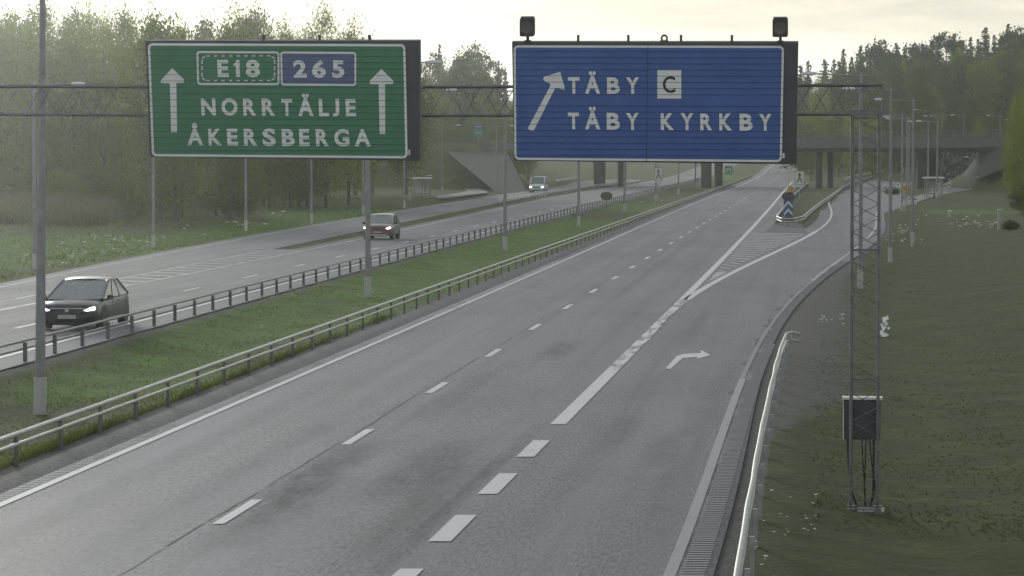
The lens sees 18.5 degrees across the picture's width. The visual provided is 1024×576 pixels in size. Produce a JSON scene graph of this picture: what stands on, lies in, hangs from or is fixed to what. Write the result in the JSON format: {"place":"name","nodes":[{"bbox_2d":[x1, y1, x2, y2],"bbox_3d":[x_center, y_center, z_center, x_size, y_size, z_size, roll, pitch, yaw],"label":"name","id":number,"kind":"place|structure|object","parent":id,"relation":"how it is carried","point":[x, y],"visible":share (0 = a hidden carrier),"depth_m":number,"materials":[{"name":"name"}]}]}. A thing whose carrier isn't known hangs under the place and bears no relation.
{"place":"outdoors","nodes":[
{"label":"outdoors","id":0,"kind":"place"},
{"bbox_2d":[0,311,396,470],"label":"grass","id":1,"kind":"structure","parent":0,"point":[52,445],"depth_m":64.29,"materials":[{"name":"green plant"}]},
{"bbox_2d":[0,206,408,281],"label":"grass","id":2,"kind":"structure","parent":0,"point":[2,277],"depth_m":196.95,"materials":[{"name":"green plant"}]},
{"bbox_2d":[174,179,645,249],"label":"side road","id":3,"kind":"structure","parent":0,"point":[286,237],"depth_m":215.06,"materials":[{"name":"grey asphalt"}]},
{"bbox_2d":[528,176,547,192],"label":"white van","id":4,"kind":"object","parent":3,"relation":"on","point":[537,183],"visible":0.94,"depth_m":387.79,"materials":[{"name":"paint"}]},
{"bbox_2d":[0,164,884,575],"bbox_3d":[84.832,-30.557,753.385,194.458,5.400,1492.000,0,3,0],"label":"road","id":5,"kind":"structure","parent":0,"point":[606,480],"depth_m":56.98,"materials":[{"name":"grey asphalt"}]},
{"bbox_2d":[0,265,549,499],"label":"rumble strip","id":6,"kind":"object","parent":5,"relation":"on","point":[221,404],"visible":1,"depth_m":65.03,"materials":[{"name":"paint"}]},
{"bbox_2d":[0,186,735,492],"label":"hard shoulder","id":7,"kind":"object","parent":5,"relation":"attached to","point":[54,463],"visible":0.88,"depth_m":73.34},
{"bbox_2d":[0,165,772,506],"bbox_3d":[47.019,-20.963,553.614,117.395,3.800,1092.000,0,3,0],"label":"edge line","id":8,"kind":"object","parent":5,"relation":"on","point":[44,485],"visible":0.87,"depth_m":66.84,"materials":[{"name":"paint"}]},
{"bbox_2d":[118,208,726,575],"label":"tar seam","id":9,"kind":"object","parent":5,"relation":"on","point":[341,440],"visible":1,"depth_m":55.23,"materials":[{"name":"black asphalt"}]},
{"bbox_2d":[212,172,781,523],"bbox_3d":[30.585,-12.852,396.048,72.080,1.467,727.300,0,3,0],"label":"lane dashes","id":10,"kind":"object","parent":5,"relation":"on","point":[235,512],"visible":0.93,"depth_m":58.46,"materials":[{"name":"paint"}]},
{"bbox_2d":[392,182,839,575],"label":"exit line","id":11,"kind":"object","parent":5,"relation":"on","point":[453,527],"visible":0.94,"depth_m":63.55,"materials":[{"name":"paint"}]},
{"bbox_2d":[607,299,690,369],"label":"exit line","id":12,"kind":"object","parent":5,"relation":"on","point":[628,353],"visible":1,"depth_m":89.22,"materials":[{"name":"paint"}]},
{"bbox_2d":[663,379,745,575],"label":"edge line","id":13,"kind":"object","parent":5,"relation":"on","point":[674,562],"visible":1,"depth_m":49.06,"materials":[{"name":"grey paint"}]},
{"bbox_2d":[671,261,848,575],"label":"hard shoulder","id":14,"kind":"object","parent":5,"relation":"on","point":[776,327],"visible":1,"depth_m":52.49},
{"bbox_2d":[680,346,773,575],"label":"rumble strip","id":15,"kind":"object","parent":14,"relation":"on","point":[741,422],"visible":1,"depth_m":52.60,"materials":[{"name":"grey paint"}]},
{"bbox_2d":[740,280,813,378],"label":"edge line","id":16,"kind":"object","parent":14,"relation":"on","point":[747,366],"visible":1,"depth_m":90.18,"materials":[{"name":"paint"}]},
{"bbox_2d":[718,233,802,271],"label":"gore stripes","id":17,"kind":"object","parent":5,"relation":"on","point":[757,246],"visible":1,"depth_m":176.41,"materials":[{"name":"paint"}]},
{"bbox_2d":[766,223,806,233],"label":"gravel patch","id":18,"kind":"object","parent":5,"relation":"on","point":[790,228],"visible":1,"depth_m":212.14,"materials":[{"name":"grey gravel"}]},
{"bbox_2d":[0,101,1023,575],"bbox_3d":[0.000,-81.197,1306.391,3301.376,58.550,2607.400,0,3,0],"label":"ground","id":19,"kind":"structure","parent":0,"point":[808,545],"depth_m":86.52,"materials":[{"name":"green plant"}]},
{"bbox_2d":[0,5,35,189],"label":"willow tree","id":20,"kind":"object","parent":19,"relation":"on","point":[15,62],"visible":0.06,"depth_m":299.21,"materials":[{"name":"green plant"}]},
{"bbox_2d":[0,1,65,195],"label":"willow tree","id":21,"kind":"object","parent":19,"relation":"on","point":[17,125],"visible":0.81,"depth_m":283.80,"materials":[{"name":"green plant"}]},
{"bbox_2d":[34,0,46,414],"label":"lamp post","id":22,"kind":"object","parent":19,"relation":"on","point":[40,393],"visible":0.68,"depth_m":67.13,"materials":[{"name":"metal"}]},
{"bbox_2d":[14,0,79,183],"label":"willow tree","id":23,"kind":"object","parent":19,"relation":"on","point":[48,28],"visible":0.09,"depth_m":298.89,"materials":[{"name":"green plant"}]},
{"bbox_2d":[32,82,84,269],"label":"lamp post","id":24,"kind":"object","parent":19,"relation":"on","point":[34,187],"visible":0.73,"depth_m":143.23,"materials":[{"name":"metal"}]},
{"bbox_2d":[0,185,122,225],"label":"reeds","id":25,"kind":"object","parent":19,"relation":"on","point":[69,210],"visible":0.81,"depth_m":231.42,"materials":[{"name":"plant"}]},
{"bbox_2d":[23,6,106,188],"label":"willow tree","id":26,"kind":"object","parent":19,"relation":"on","point":[62,125],"visible":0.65,"depth_m":286.77,"materials":[{"name":"green plant"}]},
{"bbox_2d":[55,1,95,176],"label":"round crowned tree","id":27,"kind":"object","parent":19,"relation":"on","point":[76,13],"visible":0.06,"depth_m":382.82,"materials":[{"name":"green plant"}]},
{"bbox_2d":[49,0,114,175],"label":"willow tree","id":28,"kind":"object","parent":19,"relation":"on","point":[87,25],"visible":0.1,"depth_m":303.85,"materials":[{"name":"green plant"}]},
{"bbox_2d":[64,2,137,178],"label":"willow tree","id":29,"kind":"object","parent":19,"relation":"on","point":[105,132],"visible":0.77,"depth_m":288.37,"materials":[{"name":"green plant"}]},
{"bbox_2d":[80,0,145,201],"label":"willow tree","id":30,"kind":"object","parent":19,"relation":"on","point":[122,25],"visible":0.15,"depth_m":294.92,"materials":[{"name":"green plant"}]},
{"bbox_2d":[108,0,194,223],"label":"leafy tree","id":31,"kind":"object","parent":19,"relation":"on","point":[139,127],"visible":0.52,"depth_m":230.81,"materials":[{"name":"green plant"}]},
{"bbox_2d":[151,157,155,247],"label":"lamp post","id":32,"kind":"object","parent":19,"relation":"on","point":[153,239],"visible":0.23,"depth_m":176.04,"materials":[{"name":"metal"}]},
{"bbox_2d":[129,178,192,218],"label":"leafy tree","id":33,"kind":"object","parent":19,"relation":"on","point":[162,206],"visible":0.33,"depth_m":248.06,"materials":[{"name":"green plant"}]},
{"bbox_2d":[129,15,213,220],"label":"leafy tree","id":34,"kind":"object","parent":19,"relation":"on","point":[190,175],"visible":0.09,"depth_m":239.88,"materials":[{"name":"green plant"}]},
{"bbox_2d":[150,159,208,217],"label":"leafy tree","id":35,"kind":"object","parent":19,"relation":"on","point":[192,195],"visible":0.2,"depth_m":251.66,"materials":[{"name":"green plant"}]},
{"bbox_2d":[187,8,217,183],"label":"round crowned tree","id":36,"kind":"object","parent":19,"relation":"on","point":[204,32],"visible":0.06,"depth_m":377.73,"materials":[{"name":"green plant"}]},
{"bbox_2d":[189,175,228,215],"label":"leafy tree","id":37,"kind":"object","parent":19,"relation":"on","point":[205,206],"visible":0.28,"depth_m":258.34,"materials":[{"name":"green plant"}]},
{"bbox_2d":[200,7,263,219],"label":"leafy tree","id":38,"kind":"object","parent":19,"relation":"on","point":[230,170],"visible":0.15,"depth_m":244.86,"materials":[{"name":"green plant"}]},
{"bbox_2d":[205,174,273,217],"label":"shrub","id":39,"kind":"object","parent":19,"relation":"on","point":[239,212],"visible":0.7,"depth_m":253.74,"materials":[{"name":"green plant"}]},
{"bbox_2d":[229,0,280,39],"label":"leafy tree","id":40,"kind":"object","parent":19,"relation":"on","point":[257,22],"visible":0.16,"depth_m":369.41,"materials":[{"name":"green plant"}]},
{"bbox_2d":[247,22,299,208],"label":"tree","id":41,"kind":"object","parent":19,"relation":"on","point":[268,174],"visible":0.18,"depth_m":291.25,"materials":[{"name":"green plant"}]},
{"bbox_2d":[261,29,323,207],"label":"tree","id":42,"kind":"object","parent":19,"relation":"on","point":[298,172],"visible":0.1,"depth_m":293.45,"materials":[{"name":"green plant"}]},
{"bbox_2d":[272,166,330,206],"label":"leafy tree","id":43,"kind":"object","parent":19,"relation":"on","point":[301,197],"visible":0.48,"depth_m":298.10,"materials":[{"name":"green plant"}]},
{"bbox_2d":[301,0,353,188],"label":"willow tree","id":44,"kind":"object","parent":19,"relation":"on","point":[325,21],"visible":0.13,"depth_m":370.84,"materials":[{"name":"green plant"}]},
{"bbox_2d":[295,32,364,206],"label":"tree","id":45,"kind":"object","parent":19,"relation":"on","point":[332,164],"visible":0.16,"depth_m":297.15,"materials":[{"name":"green plant"}]},
{"bbox_2d":[320,20,383,204],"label":"willow tree","id":46,"kind":"object","parent":19,"relation":"on","point":[350,182],"visible":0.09,"depth_m":309.40,"materials":[{"name":"green plant"}]},
{"bbox_2d":[0,174,712,361],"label":"guardrail","id":47,"kind":"object","parent":19,"relation":"on","point":[25,347],"visible":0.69,"depth_m":115.20,"materials":[{"name":"metal"}]},
{"bbox_2d":[332,8,380,194],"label":"willow tree","id":48,"kind":"object","parent":19,"relation":"on","point":[352,32],"visible":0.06,"depth_m":373.01,"materials":[{"name":"green plant"}]},
{"bbox_2d":[0,163,738,369],"bbox_3d":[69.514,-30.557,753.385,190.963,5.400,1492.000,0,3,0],"label":"opposite carriageway","id":49,"kind":"structure","parent":19,"relation":"on","point":[147,295],"depth_m":138.81,"materials":[{"name":"grey asphalt"}]},
{"bbox_2d":[46,276,128,328],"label":"estate car","id":50,"kind":"object","parent":49,"relation":"on","point":[82,300],"visible":0.83,"depth_m":93.78,"materials":[{"name":"black paint"}]},
{"bbox_2d":[119,250,296,284],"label":"gore stripes","id":51,"kind":"object","parent":49,"relation":"on","point":[204,265],"visible":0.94,"depth_m":144.52,"materials":[{"name":"grey paint"}]},
{"bbox_2d":[0,181,650,309],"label":"edge line","id":52,"kind":"object","parent":49,"relation":"on","point":[235,255],"visible":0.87,"depth_m":151.02,"materials":[{"name":"paint"}]},
{"bbox_2d":[0,164,724,357],"bbox_3d":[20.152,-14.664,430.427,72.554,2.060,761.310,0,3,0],"label":"lane dashes","id":53,"kind":"object","parent":49,"relation":"on","point":[255,290],"visible":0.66,"depth_m":117.26,"materials":[{"name":"paint"}]},
{"bbox_2d":[362,213,399,238],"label":"hatchback car","id":54,"kind":"object","parent":49,"relation":"on","point":[384,224],"visible":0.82,"depth_m":186.69,"materials":[{"name":"red paint"}]},
{"bbox_2d":[0,174,752,466],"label":"guardrail","id":55,"kind":"object","parent":19,"relation":"on","point":[59,428],"visible":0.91,"depth_m":76.37,"materials":[{"name":"metal"}]},
{"bbox_2d":[364,60,440,297],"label":"lamp post","id":56,"kind":"object","parent":19,"relation":"on","point":[367,282],"visible":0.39,"depth_m":120.15,"materials":[{"name":"metal"}]},
{"bbox_2d":[380,65,444,194],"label":"leafy tree","id":57,"kind":"object","parent":19,"relation":"on","point":[397,166],"visible":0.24,"depth_m":377.81,"materials":[{"name":"green plant"}]},
{"bbox_2d":[421,51,446,85],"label":"pine tree","id":58,"kind":"object","parent":19,"relation":"on","point":[435,70],"visible":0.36,"depth_m":604.40,"materials":[{"name":"green plant"}]},
{"bbox_2d":[424,85,451,142],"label":"leafy tree","id":59,"kind":"object","parent":19,"relation":"on","point":[437,121],"visible":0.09,"depth_m":500.86,"materials":[{"name":"green plant"}]},
{"bbox_2d":[0,83,883,515],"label":"sign gantry","id":60,"kind":"object","parent":19,"relation":"on","point":[876,507],"visible":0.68,"depth_m":48.10,"materials":[{"name":"metal"}]},
{"bbox_2d":[145,35,421,160],"bbox_3d":[-3.472,-2.892,47.868,4.248,1.912,0.472,0,3,7],"label":"gantry sign","id":61,"kind":"object","parent":60,"relation":"hanging from","point":[333,99],"visible":1,"depth_m":47.78,"materials":[{"name":"green metal"}]},
{"bbox_2d":[512,16,797,163],"bbox_3d":[2.134,-2.960,47.087,4.284,2.216,0.666,0,3,7],"label":"gantry sign","id":62,"kind":"object","parent":60,"relation":"attached to","point":[680,101],"visible":1,"depth_m":47.10,"materials":[{"name":"blue metal"}]},
{"bbox_2d":[842,396,881,505],"bbox_3d":[5.413,2.576,48.680,0.620,1.793,0.300,0,3,7],"label":"electric cabinet","id":63,"kind":"object","parent":60,"relation":"attached to","point":[865,419],"visible":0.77,"depth_m":48.55,"materials":[{"name":"metal"}]},
{"bbox_2d":[441,44,489,134],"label":"round crowned tree","id":64,"kind":"object","parent":19,"relation":"on","point":[461,70],"visible":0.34,"depth_m":518.17,"materials":[{"name":"green plant"}]},
{"bbox_2d":[446,89,511,250],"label":"lamp post","id":65,"kind":"object","parent":19,"relation":"on","point":[505,196],"visible":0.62,"depth_m":175.58,"materials":[{"name":"metal"}]},
{"bbox_2d":[461,54,501,141],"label":"round crowned tree","id":66,"kind":"object","parent":19,"relation":"on","point":[491,97],"visible":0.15,"depth_m":546.26,"materials":[{"name":"green plant"}]},
{"bbox_2d":[469,76,499,141],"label":"willow tree","id":67,"kind":"object","parent":19,"relation":"on","point":[483,109],"visible":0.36,"depth_m":509.99,"materials":[{"name":"green plant"}]},
{"bbox_2d":[448,150,525,191],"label":"abutment","id":68,"kind":"object","parent":19,"relation":"on","point":[481,166],"visible":0.77,"depth_m":423.44,"materials":[{"name":"grey concrete"}]},
{"bbox_2d":[476,51,508,107],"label":"pine tree","id":69,"kind":"object","parent":19,"relation":"on","point":[491,64],"visible":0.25,"depth_m":603.58,"materials":[{"name":"green plant"}]},
{"bbox_2d":[490,96,518,167],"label":"willow tree","id":70,"kind":"object","parent":19,"relation":"on","point":[509,151],"visible":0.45,"depth_m":490.07,"materials":[{"name":"green plant"}]},
{"bbox_2d":[18,210,996,323],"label":"white flowers","id":71,"kind":"object","parent":19,"relation":"on","point":[902,241],"visible":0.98,"depth_m":189.72,"materials":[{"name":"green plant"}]},
{"bbox_2d":[511,128,542,180],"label":"willow tree","id":72,"kind":"object","parent":19,"relation":"on","point":[529,164],"visible":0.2,"depth_m":492.19,"materials":[{"name":"green plant"}]},
{"bbox_2d":[498,180,639,206],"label":"guardrail","id":73,"kind":"object","parent":19,"relation":"on","point":[568,189],"visible":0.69,"depth_m":363.62,"materials":[{"name":"metal"}]},
{"bbox_2d":[427,129,1017,187],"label":"overpass","id":74,"kind":"object","parent":19,"relation":"on","point":[818,146],"visible":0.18,"depth_m":432.75,"materials":[{"name":"concrete"}]},
{"bbox_2d":[733,331,799,575],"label":"guardrail","id":75,"kind":"object","parent":19,"relation":"on","point":[741,551],"visible":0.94,"depth_m":49.85,"materials":[{"name":"metal"}]},
{"bbox_2d":[797,99,828,180],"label":"willow tree","id":76,"kind":"object","parent":19,"relation":"on","point":[809,157],"visible":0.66,"depth_m":532.66,"materials":[{"name":"green plant"}]},
{"bbox_2d":[805,71,834,173],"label":"willow tree","id":77,"kind":"object","parent":19,"relation":"on","point":[813,103],"visible":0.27,"depth_m":587.52,"materials":[{"name":"green plant"}]},
{"bbox_2d":[776,175,873,226],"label":"guardrail","id":78,"kind":"object","parent":19,"relation":"on","point":[808,214],"visible":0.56,"depth_m":290.77,"materials":[{"name":"metal"}]},
{"bbox_2d":[801,71,869,288],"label":"lamp post","id":79,"kind":"object","parent":19,"relation":"on","point":[860,246],"visible":0.88,"depth_m":124.13,"materials":[{"name":"metal"}]},
{"bbox_2d":[823,70,848,176],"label":"round crowned tree","id":80,"kind":"object","parent":19,"relation":"on","point":[833,99],"visible":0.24,"depth_m":596.77,"materials":[{"name":"green plant"}]},
{"bbox_2d":[840,102,866,178],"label":"willow tree","id":81,"kind":"object","parent":19,"relation":"on","point":[847,155],"visible":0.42,"depth_m":545.26,"materials":[{"name":"green plant"}]},
{"bbox_2d":[841,52,876,117],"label":"round crowned tree","id":82,"kind":"object","parent":19,"relation":"on","point":[862,69],"visible":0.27,"depth_m":594.95,"materials":[{"name":"green plant"}]},
{"bbox_2d":[842,87,897,262],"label":"lamp post","id":83,"kind":"object","parent":19,"relation":"on","point":[890,251],"visible":0.8,"depth_m":153.51,"materials":[{"name":"metal"}]},
{"bbox_2d":[863,108,886,179],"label":"willow tree","id":84,"kind":"object","parent":19,"relation":"on","point":[870,159],"visible":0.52,"depth_m":542.75,"materials":[{"name":"green plant"}]},
{"bbox_2d":[853,43,898,73],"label":"pine tree","id":85,"kind":"object","parent":19,"relation":"on","point":[876,52],"visible":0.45,"depth_m":675.01,"materials":[{"name":"green plant"}]},
{"bbox_2d":[863,74,898,168],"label":"leafy tree","id":86,"kind":"object","parent":19,"relation":"on","point":[885,123],"visible":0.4,"depth_m":588.95,"materials":[{"name":"green plant"}]},
{"bbox_2d":[874,98,918,244],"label":"lamp post","id":87,"kind":"object","parent":19,"relation":"on","point":[912,205],"visible":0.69,"depth_m":184.04,"materials":[{"name":"metal"}]},
{"bbox_2d":[884,106,916,173],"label":"round crowned tree","id":88,"kind":"object","parent":19,"relation":"on","point":[896,156],"visible":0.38,"depth_m":531.39,"materials":[{"name":"green plant"}]},
{"bbox_2d":[895,44,932,76],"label":"pine tree","id":89,"kind":"object","parent":19,"relation":"on","point":[912,55],"visible":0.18,"depth_m":662.67,"materials":[{"name":"green plant"}]},
{"bbox_2d":[914,105,939,167],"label":"round crowned tree","id":90,"kind":"object","parent":19,"relation":"on","point":[921,126],"visible":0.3,"depth_m":544.84,"materials":[{"name":"green plant"}]},
{"bbox_2d":[911,82,949,134],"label":"leafy tree","id":91,"kind":"object","parent":19,"relation":"on","point":[938,106],"visible":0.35,"depth_m":589.93,"materials":[{"name":"green plant"}]},
{"bbox_2d":[903,187,972,205],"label":"footpath","id":92,"kind":"structure","parent":19,"relation":"on","point":[945,191],"depth_m":387.46,"materials":[{"name":"grey asphalt"}]},
{"bbox_2d":[931,56,957,128],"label":"round crowned tree","id":93,"kind":"object","parent":19,"relation":"on","point":[943,73],"visible":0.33,"depth_m":607.83,"materials":[{"name":"green plant"}]},
{"bbox_2d":[926,31,969,65],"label":"pine tree","id":94,"kind":"object","parent":19,"relation":"on","point":[939,39],"visible":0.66,"depth_m":677.01,"materials":[{"name":"green plant"}]},
{"bbox_2d":[941,111,965,135],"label":"round crowned tree","id":95,"kind":"object","parent":19,"relation":"on","point":[954,125],"visible":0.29,"depth_m":546.01,"materials":[{"name":"green plant"}]},
{"bbox_2d":[943,42,971,90],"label":"leafy tree","id":96,"kind":"object","parent":19,"relation":"on","point":[959,60],"visible":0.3,"depth_m":644.11,"materials":[{"name":"green plant"}]},
{"bbox_2d":[936,152,979,185],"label":"rock wall","id":97,"kind":"structure","parent":19,"relation":"on","point":[951,166],"depth_m":462.06,"materials":[{"name":"grey stone"}]},
{"bbox_2d":[958,51,1008,133],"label":"leafy tree","id":98,"kind":"object","parent":19,"relation":"on","point":[983,92],"visible":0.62,"depth_m":596.21,"materials":[{"name":"green plant"}]},
{"bbox_2d":[961,146,1014,176],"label":"abutment","id":99,"kind":"object","parent":19,"relation":"on","point":[985,164],"visible":0.61,"depth_m":422.72,"materials":[{"name":"grey concrete"}]},
{"bbox_2d":[991,63,1023,128],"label":"round crowned tree","id":100,"kind":"object","parent":19,"relation":"on","point":[1009,90],"visible":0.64,"depth_m":597.32,"materials":[{"name":"green plant"}]},
{"bbox_2d":[992,35,1023,87],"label":"round crowned tree","id":101,"kind":"object","parent":19,"relation":"on","point":[1008,59],"visible":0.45,"depth_m":636.81,"materials":[{"name":"green plant"}]},
{"bbox_2d":[999,122,1019,198],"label":"willow tree","id":102,"kind":"object","parent":19,"relation":"on","point":[1008,173],"visible":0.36,"depth_m":359.61,"materials":[{"name":"green plant"}]},
{"bbox_2d":[1000,75,1023,190],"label":"willow tree","id":103,"kind":"object","parent":19,"relation":"on","point":[1013,142],"visible":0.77,"depth_m":339.48,"materials":[{"name":"green plant"}]},
{"bbox_2d":[1011,92,1023,183],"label":"willow tree","id":104,"kind":"object","parent":19,"relation":"on","point":[1022,150],"visible":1,"depth_m":329.24,"materials":[{"name":"green plant"}]},
{"bbox_2d":[0,0,1023,100],"label":"sky","id":105,"kind":"structure","parent":0,"point":[822,29],"materials":[{"name":"white"}]},
{"bbox_2d":[807,179,911,227],"bbox_3d":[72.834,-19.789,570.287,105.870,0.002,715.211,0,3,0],"label":"slip road","id":106,"kind":"structure","parent":0,"point":[840,207],"depth_m":284.17,"materials":[{"name":"grey asphalt"}]},
{"bbox_2d":[808,238,1023,541],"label":"grass","id":107,"kind":"structure","parent":0,"point":[949,522],"depth_m":56.53,"materials":[{"name":"green plant"}]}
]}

